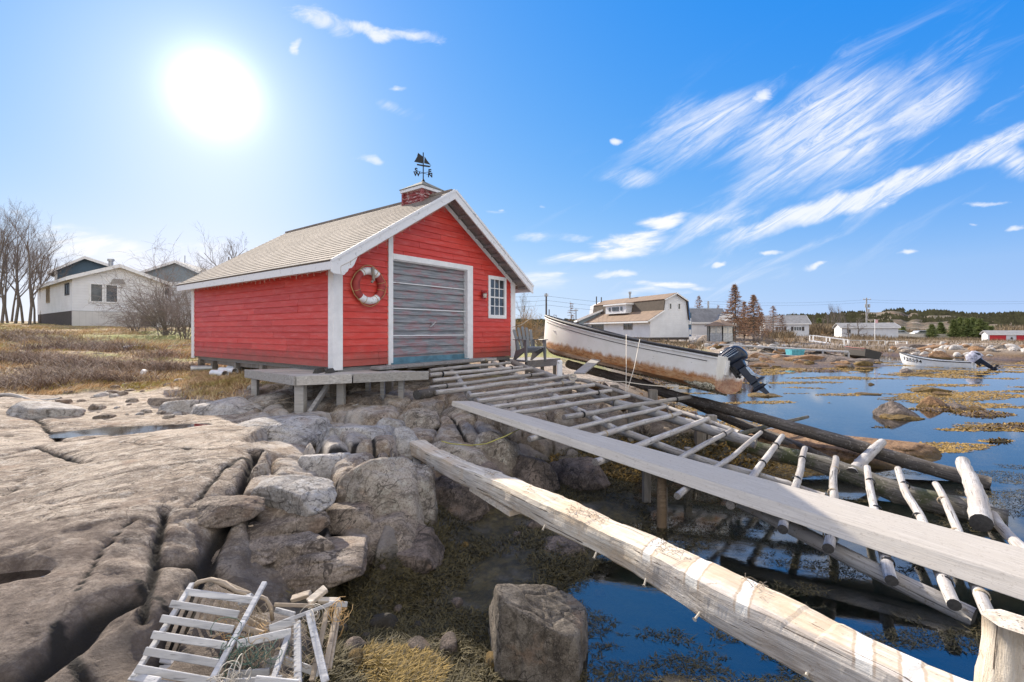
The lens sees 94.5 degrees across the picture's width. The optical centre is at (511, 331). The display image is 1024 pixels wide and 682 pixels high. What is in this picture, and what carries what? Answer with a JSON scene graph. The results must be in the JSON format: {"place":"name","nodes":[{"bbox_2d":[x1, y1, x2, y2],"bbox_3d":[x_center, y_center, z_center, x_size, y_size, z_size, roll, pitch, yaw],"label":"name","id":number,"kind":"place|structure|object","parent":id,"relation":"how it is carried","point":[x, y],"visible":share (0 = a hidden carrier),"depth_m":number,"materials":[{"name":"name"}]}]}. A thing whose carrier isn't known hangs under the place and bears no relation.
{"place":"outdoors","nodes":[
{"label":"outdoors","id":0,"kind":"place"},
{"bbox_2d":[0,321,1023,681],"bbox_3d":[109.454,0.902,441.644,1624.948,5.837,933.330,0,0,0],"label":"ground","id":1,"kind":"structure","parent":0,"point":[114,537],"depth_m":4.67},
{"bbox_2d":[0,226,24,322],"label":"bare tree","id":2,"kind":"object","parent":1,"relation":"on","point":[5,298],"visible":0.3,"depth_m":37.91,"materials":[{"name":"brown plant"}]},
{"bbox_2d":[0,227,30,322],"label":"bare tree","id":3,"kind":"object","parent":1,"relation":"on","point":[21,309],"visible":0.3,"depth_m":39.81,"materials":[{"name":"brown plant"}]},
{"bbox_2d":[0,207,43,323],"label":"bare tree","id":4,"kind":"object","parent":1,"relation":"on","point":[3,266],"visible":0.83,"depth_m":34.15,"materials":[{"name":"brown plant"}]},
{"bbox_2d":[0,201,44,282],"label":"bare tree","id":5,"kind":"object","parent":1,"relation":"on","point":[6,235],"visible":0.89,"depth_m":33.89,"materials":[{"name":"brown plant"}]},
{"bbox_2d":[2,231,46,321],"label":"bare tree","id":6,"kind":"object","parent":1,"relation":"on","point":[13,307],"visible":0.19,"depth_m":44.11,"materials":[{"name":"brown plant"}]},
{"bbox_2d":[0,570,50,583],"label":"pool water","id":7,"kind":"structure","parent":1,"relation":"on","point":[12,577],"depth_m":2.97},
{"bbox_2d":[0,204,51,323],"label":"bare tree","id":8,"kind":"object","parent":1,"relation":"on","point":[17,281],"visible":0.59,"depth_m":36.12,"materials":[{"name":"brown plant"}]},
{"bbox_2d":[19,238,52,323],"bbox_3d":[-38.616,-4.078,38.381,2.320,7.194,2.999,0,0,-44],"label":"bare tree","id":9,"kind":"object","parent":1,"relation":"on","point":[34,309],"visible":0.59,"depth_m":38.08,"materials":[{"name":"brown plant"}]},
{"bbox_2d":[1,202,85,324],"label":"bare tree","id":10,"kind":"object","parent":1,"relation":"on","point":[30,277],"visible":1,"depth_m":33.70,"materials":[{"name":"brown plant"}]},
{"bbox_2d":[6,401,85,420],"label":"boulder","id":11,"kind":"object","parent":1,"relation":"on","point":[34,410],"visible":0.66,"depth_m":7.56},
{"bbox_2d":[25,224,77,322],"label":"bare tree","id":12,"kind":"object","parent":1,"relation":"on","point":[47,252],"visible":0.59,"depth_m":41.29,"materials":[{"name":"brown plant"}]},
{"bbox_2d":[47,256,107,279],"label":"blue house","id":13,"kind":"structure","parent":1,"relation":"on","point":[85,264],"depth_m":44.93,"materials":[{"name":"wood"}]},
{"bbox_2d":[32,259,171,326],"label":"white house","id":14,"kind":"structure","parent":1,"relation":"on","point":[64,300],"depth_m":35.17,"materials":[{"name":"wood"}]},
{"bbox_2d":[89,283,103,302],"bbox_3d":[-30.289,-2.785,34.526,0.070,1.410,0.800,0,0,38],"label":"window","id":15,"kind":"structure","parent":14,"relation":"in","point":[93,290],"depth_m":34.53,"materials":[{"name":"grey glass"}]},
{"bbox_2d":[105,284,118,302],"bbox_3d":[-29.764,-2.785,35.206,0.070,1.410,0.800,0,0,38],"label":"window","id":16,"kind":"structure","parent":14,"relation":"in","point":[109,296],"depth_m":35.20,"materials":[{"name":"grey glass"}]},
{"bbox_2d":[0,326,224,392],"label":"brambles","id":17,"kind":"object","parent":1,"relation":"on","point":[81,363],"visible":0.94,"depth_m":13.38,"materials":[{"name":"plant"}]},
{"bbox_2d":[44,423,212,437],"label":"pool water","id":18,"kind":"structure","parent":1,"relation":"on","point":[117,430],"depth_m":6.84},
{"bbox_2d":[90,268,172,331],"bbox_3d":[-21.534,-1.650,27.021,3.897,3.823,4.559,0,0,-41],"label":"bare bush","id":19,"kind":"object","parent":1,"relation":"on","point":[126,322],"visible":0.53,"depth_m":26.76,"materials":[{"name":"brown plant"}]},
{"bbox_2d":[85,227,224,335],"bbox_3d":[-18.974,-2.441,24.341,7.383,7.135,7.719,0,0,0],"label":"bare bush","id":20,"kind":"object","parent":1,"relation":"on","point":[160,319],"visible":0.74,"depth_m":24.43,"materials":[{"name":"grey plant"}]},
{"bbox_2d":[147,397,182,406],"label":"boulder","id":21,"kind":"object","parent":1,"relation":"on","point":[157,401],"visible":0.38,"depth_m":8.73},
{"bbox_2d":[149,271,197,338],"bbox_3d":[-15.031,-1.200,21.363,2.558,3.332,3.871,0,0,-16],"label":"bare bush","id":22,"kind":"object","parent":1,"relation":"on","point":[177,323],"visible":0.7,"depth_m":21.69,"materials":[{"name":"brown plant"}]},
{"bbox_2d":[141,255,206,324],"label":"grey gable house","id":23,"kind":"structure","parent":1,"relation":"on","point":[172,265],"depth_m":47.88,"materials":[{"name":"white wood"}]},
{"bbox_2d":[158,400,211,412],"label":"boulder","id":24,"kind":"object","parent":1,"relation":"on","point":[178,406],"visible":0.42,"depth_m":8.30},
{"bbox_2d":[128,577,274,681],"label":"lobster trap","id":25,"kind":"object","parent":1,"relation":"on","point":[142,672],"visible":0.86,"depth_m":2.67,"materials":[{"name":"wood"}]},
{"bbox_2d":[0,324,412,394],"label":"dry grass","id":26,"kind":"structure","parent":1,"relation":"on","point":[79,387],"depth_m":15.51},
{"bbox_2d":[158,365,264,400],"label":"dry grass","id":27,"kind":"structure","parent":1,"relation":"on","point":[216,385],"depth_m":10.11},
{"bbox_2d":[20,365,410,413],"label":"twig litter","id":28,"kind":"object","parent":1,"relation":"on","point":[270,392],"visible":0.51,"depth_m":9.23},
{"bbox_2d":[184,221,246,275],"bbox_3d":[-18.646,-3.240,30.834,4.445,6.986,3.464,0,0,-44],"label":"bare tree","id":29,"kind":"object","parent":1,"relation":"on","point":[232,256],"visible":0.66,"depth_m":30.12,"materials":[{"name":"brown plant"}]},
{"bbox_2d":[188,495,264,528],"bbox_3d":[-2.463,1.543,4.066,0.618,0.205,0.417,0,0,-29],"label":"boulder","id":30,"kind":"object","parent":1,"relation":"on","point":[216,512],"visible":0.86,"depth_m":3.98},
{"bbox_2d":[190,397,264,414],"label":"boulder","id":31,"kind":"object","parent":1,"relation":"on","point":[230,405],"visible":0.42,"depth_m":8.09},
{"bbox_2d":[211,533,286,565],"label":"boulder","id":32,"kind":"object","parent":1,"relation":"on","point":[262,548],"visible":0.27,"depth_m":3.91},
{"bbox_2d":[247,511,329,538],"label":"boulder","id":33,"kind":"object","parent":32,"relation":"on","point":[287,524],"visible":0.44,"depth_m":4.19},
{"bbox_2d":[250,474,336,516],"bbox_3d":[-2.125,1.580,4.577,0.891,0.377,0.545,0,0,17],"label":"boulder","id":34,"kind":"object","parent":33,"relation":"on","point":[305,495],"visible":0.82,"depth_m":4.36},
{"bbox_2d":[248,393,293,408],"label":"boulder","id":35,"kind":"object","parent":1,"relation":"on","point":[275,397],"visible":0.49,"depth_m":8.82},
{"bbox_2d":[206,596,352,681],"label":"lobster trap","id":36,"kind":"object","parent":1,"relation":"on","point":[320,666],"visible":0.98,"depth_m":2.65,"materials":[{"name":"wood"}]},
{"bbox_2d":[318,597,340,603],"bbox_3d":[-1.177,1.736,3.050,0.139,0.040,0.040,0,0,0],"label":"loose board","id":37,"kind":"object","parent":36,"relation":"on","point":[323,600],"visible":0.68,"depth_m":3.04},
{"bbox_2d":[306,585,327,603],"bbox_3d":[-1.258,1.708,3.060,0.059,0.082,0.126,0,0,45],"label":"loose board","id":38,"kind":"object","parent":37,"relation":"on","point":[319,593],"visible":0.9,"depth_m":3.05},
{"bbox_2d":[235,415,331,446],"bbox_3d":[-3.442,1.503,6.861,1.502,0.522,1.118,0,0,-6],"label":"boulder","id":39,"kind":"object","parent":1,"relation":"on","point":[305,430],"visible":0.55,"depth_m":6.68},
{"bbox_2d":[268,531,334,567],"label":"boulder","id":40,"kind":"object","parent":1,"relation":"on","point":[296,544],"visible":0.52,"depth_m":3.95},
{"bbox_2d":[275,534,369,593],"bbox_3d":[-1.684,1.974,4.081,0.937,0.275,0.728,0,0,-23],"label":"boulder","id":41,"kind":"object","parent":1,"relation":"on","point":[344,560],"visible":0.63,"depth_m":3.86,"materials":[{"name":"stone"}]},
{"bbox_2d":[297,452,350,478],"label":"boulder","id":42,"kind":"object","parent":1,"relation":"on","point":[321,465],"visible":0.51,"depth_m":5.32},
{"bbox_2d":[244,368,428,412],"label":"plank deck","id":43,"kind":"structure","parent":1,"relation":"on","point":[299,380],"depth_m":8.69,"materials":[{"name":"grey wood"}]},
{"bbox_2d":[370,357,493,369],"bbox_3d":[-1.589,0.718,10.735,0.300,0.075,3.702,0,0,36],"label":"step plank","id":44,"kind":"object","parent":43,"relation":"on","point":[395,366],"visible":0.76,"depth_m":10.13,"materials":[{"name":"grey wood"}]},
{"bbox_2d":[176,181,533,397],"bbox_3d":[-4.364,-1.126,13.301,7.750,5.118,6.331,0,0,38],"label":"boat shed","id":45,"kind":"object","parent":1,"relation":"on","point":[447,267],"visible":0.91,"depth_m":10.91,"materials":[{"name":"red paint"}]},
{"bbox_2d":[351,265,386,306],"bbox_3d":[-2.865,-0.910,9.521,0.200,0.843,0.843,0,0,38],"label":"life ring","id":46,"kind":"object","parent":45,"relation":"hanging from","point":[374,273],"visible":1,"depth_m":9.46,"materials":[{"name":"plastic"}]},
{"bbox_2d":[413,152,431,180],"bbox_3d":[-2.176,-4.030,11.619,0.467,0.700,0.297,0,0,-15],"label":"weather vane","id":47,"kind":"object","parent":45,"relation":"on","point":[421,159],"visible":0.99,"depth_m":11.61,"materials":[{"name":"black metal"}]},
{"bbox_2d":[316,425,394,453],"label":"boulder","id":48,"kind":"object","parent":1,"relation":"on","point":[370,432],"visible":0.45,"depth_m":6.43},
{"bbox_2d":[337,456,424,522],"bbox_3d":[-1.456,1.963,5.084,1.175,1.235,0.739,0,0,-7],"label":"boulder","id":49,"kind":"object","parent":1,"relation":"on","point":[384,485],"visible":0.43,"depth_m":4.88,"materials":[{"name":"stone"}]},
{"bbox_2d":[375,418,405,427],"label":"boulder","id":50,"kind":"object","parent":1,"relation":"on","point":[395,423],"visible":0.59,"depth_m":7.45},
{"bbox_2d":[363,510,424,567],"bbox_3d":[-1.185,2.099,4.692,0.773,0.539,0.632,0,0,-17],"label":"boulder","id":51,"kind":"object","parent":1,"relation":"on","point":[403,524],"visible":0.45,"depth_m":4.60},
{"bbox_2d":[324,502,377,534],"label":"boulder","id":52,"kind":"object","parent":51,"relation":"on","point":[351,515],"visible":0.7,"depth_m":4.57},
{"bbox_2d":[397,524,444,573],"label":"boulder","id":53,"kind":"object","parent":51,"relation":"on","point":[425,552],"visible":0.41,"depth_m":4.52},
{"bbox_2d":[397,408,440,430],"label":"boulder","id":54,"kind":"object","parent":1,"relation":"on","point":[425,418],"visible":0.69,"depth_m":7.97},
{"bbox_2d":[413,462,437,525],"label":"boulder","id":55,"kind":"object","parent":1,"relation":"on","point":[426,488],"visible":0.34,"depth_m":5.16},
{"bbox_2d":[421,441,489,477],"bbox_3d":[-0.853,1.886,6.734,1.376,0.661,0.820,0,0,-6],"label":"boulder","id":56,"kind":"object","parent":1,"relation":"on","point":[479,456],"visible":0.25,"depth_m":6.59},
{"bbox_2d":[391,426,418,459],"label":"boulder","id":57,"kind":"object","parent":56,"relation":"on","point":[404,436],"visible":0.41,"depth_m":6.42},
{"bbox_2d":[435,475,489,521],"bbox_3d":[-0.712,2.161,5.952,0.921,0.826,0.668,0,0,-29],"label":"boulder","id":58,"kind":"object","parent":1,"relation":"on","point":[458,499],"visible":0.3,"depth_m":5.75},
{"bbox_2d":[474,431,521,469],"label":"boulder","id":59,"kind":"object","parent":1,"relation":"on","point":[505,451],"visible":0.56,"depth_m":6.87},
{"bbox_2d":[497,357,559,377],"bbox_3d":[0.509,1.148,13.695,1.058,0.697,1.650,0,0,38],"label":"side porch","id":60,"kind":"object","parent":1,"relation":"on","point":[538,362],"visible":0.65,"depth_m":13.33,"materials":[{"name":"grey wood"}]},
{"bbox_2d":[513,326,547,361],"bbox_3d":[0.457,0.335,12.616,0.730,0.930,0.769,0,0,-28],"label":"adirondack chair","id":61,"kind":"object","parent":60,"relation":"on","point":[533,349],"visible":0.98,"depth_m":12.68,"materials":[{"name":"grey wood"}]},
{"bbox_2d":[515,304,544,345],"bbox_3d":[0.580,-0.105,26.789,3.898,3.513,3.566,0,0,0],"label":"brush","id":62,"kind":"object","parent":1,"relation":"on","point":[531,326],"visible":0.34,"depth_m":26.84,"materials":[{"name":"brown plant"}]},
{"bbox_2d":[286,432,782,681],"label":"rockweed","id":63,"kind":"object","parent":1,"relation":"on","point":[443,624],"visible":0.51,"depth_m":4.12,"materials":[{"name":"plant"}]},
{"bbox_2d":[347,648,363,668],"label":"wet stone","id":64,"kind":"object","parent":63,"relation":"on","point":[357,652],"visible":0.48,"depth_m":3.15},
{"bbox_2d":[369,613,397,630],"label":"wet stone","id":65,"kind":"object","parent":63,"relation":"on","point":[386,620],"visible":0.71,"depth_m":3.74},
{"bbox_2d":[346,637,455,681],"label":"golden rockweed","id":66,"kind":"object","parent":63,"relation":"on","point":[380,666],"visible":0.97,"depth_m":3.18,"materials":[{"name":"yellow plant"}]},
{"bbox_2d":[407,636,430,650],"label":"wet stone","id":67,"kind":"object","parent":63,"relation":"on","point":[417,641],"visible":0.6,"depth_m":3.46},
{"bbox_2d":[438,631,457,655],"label":"wet stone","id":68,"kind":"object","parent":63,"relation":"on","point":[448,640],"visible":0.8,"depth_m":3.50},
{"bbox_2d":[512,454,559,491],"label":"boulder","id":69,"kind":"object","parent":1,"relation":"on","point":[538,473],"visible":0.57,"depth_m":6.72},
{"bbox_2d":[488,583,587,681],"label":"boulder","id":70,"kind":"object","parent":1,"relation":"on","point":[537,633],"visible":0.96,"depth_m":3.29,"materials":[{"name":"stone"}]},
{"bbox_2d":[542,535,586,556],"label":"boulder","id":71,"kind":"object","parent":1,"relation":"on","point":[561,540],"visible":0.36,"depth_m":5.03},
{"bbox_2d":[549,456,610,490],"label":"boulder","id":72,"kind":"object","parent":1,"relation":"on","point":[581,473],"visible":0.72,"depth_m":7.07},
{"bbox_2d":[576,292,690,341],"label":"gambrel house","id":73,"kind":"structure","parent":1,"relation":"on","point":[660,316],"depth_m":55.03,"materials":[{"name":"white wood"}]},
{"bbox_2d":[410,440,971,681],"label":"hewn timber","id":74,"kind":"object","parent":1,"relation":"on","point":[805,641],"visible":0.98,"depth_m":2.58,"materials":[{"name":"grey wood"}]},
{"bbox_2d":[407,358,993,626],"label":"log slipway","id":75,"kind":"structure","parent":1,"relation":"on","point":[946,601],"depth_m":7.11,"materials":[{"name":"grey wood"}]},
{"bbox_2d":[413,387,439,399],"bbox_3d":[-1.493,1.105,8.394,0.193,0.178,0.605,0,0,27],"label":"short log","id":76,"kind":"object","parent":75,"relation":"on","point":[423,394],"visible":0.89,"depth_m":8.21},
{"bbox_2d":[574,359,599,373],"bbox_3d":[1.796,0.793,11.000,0.250,0.299,1.366,0,0,28],"label":"loose board","id":77,"kind":"object","parent":75,"relation":"on","point":[585,368],"visible":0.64,"depth_m":10.81,"materials":[{"name":"grey wood"}]},
{"bbox_2d":[452,401,1023,600],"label":"long beam","id":78,"kind":"structure","parent":75,"relation":"on","point":[994,565],"depth_m":5.01,"materials":[{"name":"wood"}]},
{"bbox_2d":[689,301,723,334],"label":"grey roof cottage","id":79,"kind":"structure","parent":1,"relation":"on","point":[701,318],"depth_m":72.49,"materials":[{"name":"white plastic"}]},
{"bbox_2d":[705,319,735,341],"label":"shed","id":80,"kind":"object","parent":1,"relation":"on","point":[719,330],"visible":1,"depth_m":51.02,"materials":[{"name":"wood"}]},
{"bbox_2d":[719,283,754,341],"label":"larch tree","id":81,"kind":"object","parent":1,"relation":"on","point":[733,300],"visible":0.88,"depth_m":61.85,"materials":[{"name":"brown plant"}]},
{"bbox_2d":[737,295,770,336],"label":"larch tree","id":82,"kind":"object","parent":1,"relation":"on","point":[755,321],"visible":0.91,"depth_m":65.83,"materials":[{"name":"brown plant"}]},
{"bbox_2d":[515,323,1023,353],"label":"scrub","id":83,"kind":"object","parent":1,"relation":"on","point":[814,329],"visible":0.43,"depth_m":70.10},
{"bbox_2d":[759,315,810,335],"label":"white house","id":84,"kind":"structure","parent":1,"relation":"on","point":[799,324],"depth_m":90.84,"materials":[{"name":"wood"}]},
{"bbox_2d":[832,323,900,337],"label":"bungalow","id":85,"kind":"object","parent":1,"relation":"on","point":[887,329],"visible":0.74,"depth_m":86.51,"materials":[{"name":"white wood"}]},
{"bbox_2d":[872,401,919,429],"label":"rock","id":86,"kind":"object","parent":1,"relation":"on","point":[892,407],"visible":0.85,"depth_m":13.27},
{"bbox_2d":[957,317,978,337],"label":"fir tree","id":87,"kind":"object","parent":1,"relation":"on","point":[966,327],"visible":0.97,"depth_m":96.65,"materials":[{"name":"green plant"}]},
{"bbox_2d":[974,609,1023,681],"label":"cut post","id":88,"kind":"object","parent":1,"relation":"on","point":[1000,658],"visible":1,"depth_m":1.55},
{"bbox_2d":[980,330,1023,340],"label":"building","id":89,"kind":"structure","parent":1,"relation":"on","point":[1015,335],"depth_m":73.25,"materials":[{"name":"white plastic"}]},
{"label":"shore rock","id":90,"kind":"object","parent":1,"relation":"on","visible":0},
{"bbox_2d":[844,346,882,358],"bbox_3d":[30.290,1.902,41.432,1.571,1.002,3.855,14,1,5],"label":"old dory","id":91,"kind":"object","parent":90,"relation":"on","point":[855,352],"visible":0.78,"depth_m":39.96,"materials":[{"name":"grey paint"}]},
{"bbox_2d":[0,0,1023,320],"label":"sky","id":92,"kind":"structure","parent":0,"point":[792,153],"materials":[{"name":"blue"}]},
{"bbox_2d":[541,310,1018,332],"bbox_3d":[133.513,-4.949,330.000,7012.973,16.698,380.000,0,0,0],"label":"hills","id":93,"kind":"structure","parent":0,"point":[913,324],"depth_m":205.23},
{"bbox_2d":[515,307,1023,329],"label":"hill scrub","id":94,"kind":"object","parent":93,"relation":"on","point":[1004,318],"visible":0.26,"depth_m":224.76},
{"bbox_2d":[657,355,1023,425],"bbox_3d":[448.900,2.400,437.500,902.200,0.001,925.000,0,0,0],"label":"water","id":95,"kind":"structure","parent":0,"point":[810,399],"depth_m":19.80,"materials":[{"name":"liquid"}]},
{"bbox_2d":[657,476,666,533],"bbox_3d":[1.838,2.267,5.816,0.125,0.981,0.124,0,0,41],"label":"mooring post","id":96,"kind":"object","parent":95,"relation":"in","point":[661,502],"visible":0.59,"depth_m":5.76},
{"bbox_2d":[644,667,706,681],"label":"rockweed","id":97,"kind":"object","parent":95,"relation":"in","point":[676,678],"visible":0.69,"depth_m":3.31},
{"bbox_2d":[565,360,991,491],"bbox_3d":[4.422,1.617,10.011,8.170,0.283,0.315,14,10,42],"label":"skid log","id":98,"kind":"object","parent":95,"relation":"in","point":[913,463],"visible":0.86,"depth_m":8.89,"materials":[{"name":"wood"}]},
{"bbox_2d":[544,314,771,395],"bbox_3d":[3.044,0.486,11.576,1.943,1.155,6.304,10,1,-44],"label":"motorboat","id":99,"kind":"object","parent":98,"relation":"on","point":[726,371],"visible":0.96,"depth_m":10.36,"materials":[{"name":"white wood"}]},
{"bbox_2d":[846,439,886,472],"bbox_3d":[5.779,2.044,7.704,2.166,0.180,0.191,-4,3,-43],"label":"loose pole","id":100,"kind":"object","parent":98,"relation":"on","point":[869,454],"visible":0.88,"depth_m":7.62,"materials":[{"name":"grey wood"}]},
{"bbox_2d":[718,344,849,356],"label":"wharf","id":101,"kind":"structure","parent":95,"relation":"on","point":[775,348],"depth_m":40.48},
{"bbox_2d":[549,368,1023,483],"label":"golden rockweed","id":102,"kind":"object","parent":95,"relation":"on","point":[723,457],"visible":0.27,"depth_m":8.90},
{"bbox_2d":[734,417,844,462],"bbox_3d":[5.554,2.220,9.220,0.162,0.130,4.284,0,3,-5],"label":"loose pole","id":103,"kind":"object","parent":95,"relation":"on","point":[801,445],"visible":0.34,"depth_m":9.18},
{"bbox_2d":[565,463,1023,681],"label":"floating weed","id":104,"kind":"object","parent":95,"relation":"on","point":[711,675],"visible":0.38,"depth_m":3.80,"materials":[{"name":"plant"}]},
{"bbox_2d":[814,354,853,361],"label":"rock","id":105,"kind":"object","parent":95,"relation":"in","point":[830,358],"visible":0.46,"depth_m":34.61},
{"bbox_2d":[747,429,949,474],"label":"slab","id":106,"kind":"structure","parent":95,"relation":"in","point":[927,452],"depth_m":8.94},
{"bbox_2d":[641,378,792,444],"bbox_3d":[4.416,1.786,10.652,0.190,0.193,3.664,0,16,-40],"label":"skid log","id":107,"kind":"object","parent":106,"relation":"on","point":[743,425],"visible":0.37,"depth_m":10.10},
{"bbox_2d":[715,415,808,443],"bbox_3d":[5.246,1.971,9.737,3.974,0.113,0.141,0,0,-38],"label":"loose pole","id":108,"kind":"object","parent":107,"relation":"on","point":[753,430],"visible":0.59,"depth_m":9.43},
{"bbox_2d":[678,362,1023,481],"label":"floating weed","id":109,"kind":"object","parent":95,"relation":"on","point":[948,447],"visible":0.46,"depth_m":17.30,"materials":[{"name":"plant"}]},
{"bbox_2d":[726,440,1008,533],"bbox_3d":[4.987,2.153,7.121,0.378,0.354,3.450,0,8,-42],"label":"mossy log","id":110,"kind":"object","parent":95,"relation":"in","point":[889,490],"visible":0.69,"depth_m":6.71,"materials":[{"name":"wood"}]},
{"bbox_2d":[955,456,994,531],"bbox_3d":[6.127,2.082,6.303,0.245,0.231,2.480,0,4,40],"label":"loose pole","id":111,"kind":"object","parent":110,"relation":"on","point":[979,513],"visible":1,"depth_m":5.79,"materials":[{"name":"grey wood"}]},
{"bbox_2d":[989,503,1023,547],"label":"loose pole","id":112,"kind":"object","parent":110,"relation":"on","point":[1008,535],"visible":0.62,"depth_m":5.33,"materials":[{"name":"grey wood"}]},
{"bbox_2d":[879,413,924,422],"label":"rock","id":113,"kind":"object","parent":95,"relation":"in","point":[898,418],"visible":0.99,"depth_m":12.91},
{"bbox_2d":[916,396,946,407],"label":"rock","id":114,"kind":"object","parent":95,"relation":"in","point":[930,401],"visible":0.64,"depth_m":14.82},
{"bbox_2d":[899,351,1000,368],"bbox_3d":[29.176,1.919,31.803,1.785,1.301,5.112,0,0,-37],"label":"motorboat","id":115,"kind":"object","parent":95,"relation":"on","point":[973,358],"visible":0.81,"depth_m":31.30,"materials":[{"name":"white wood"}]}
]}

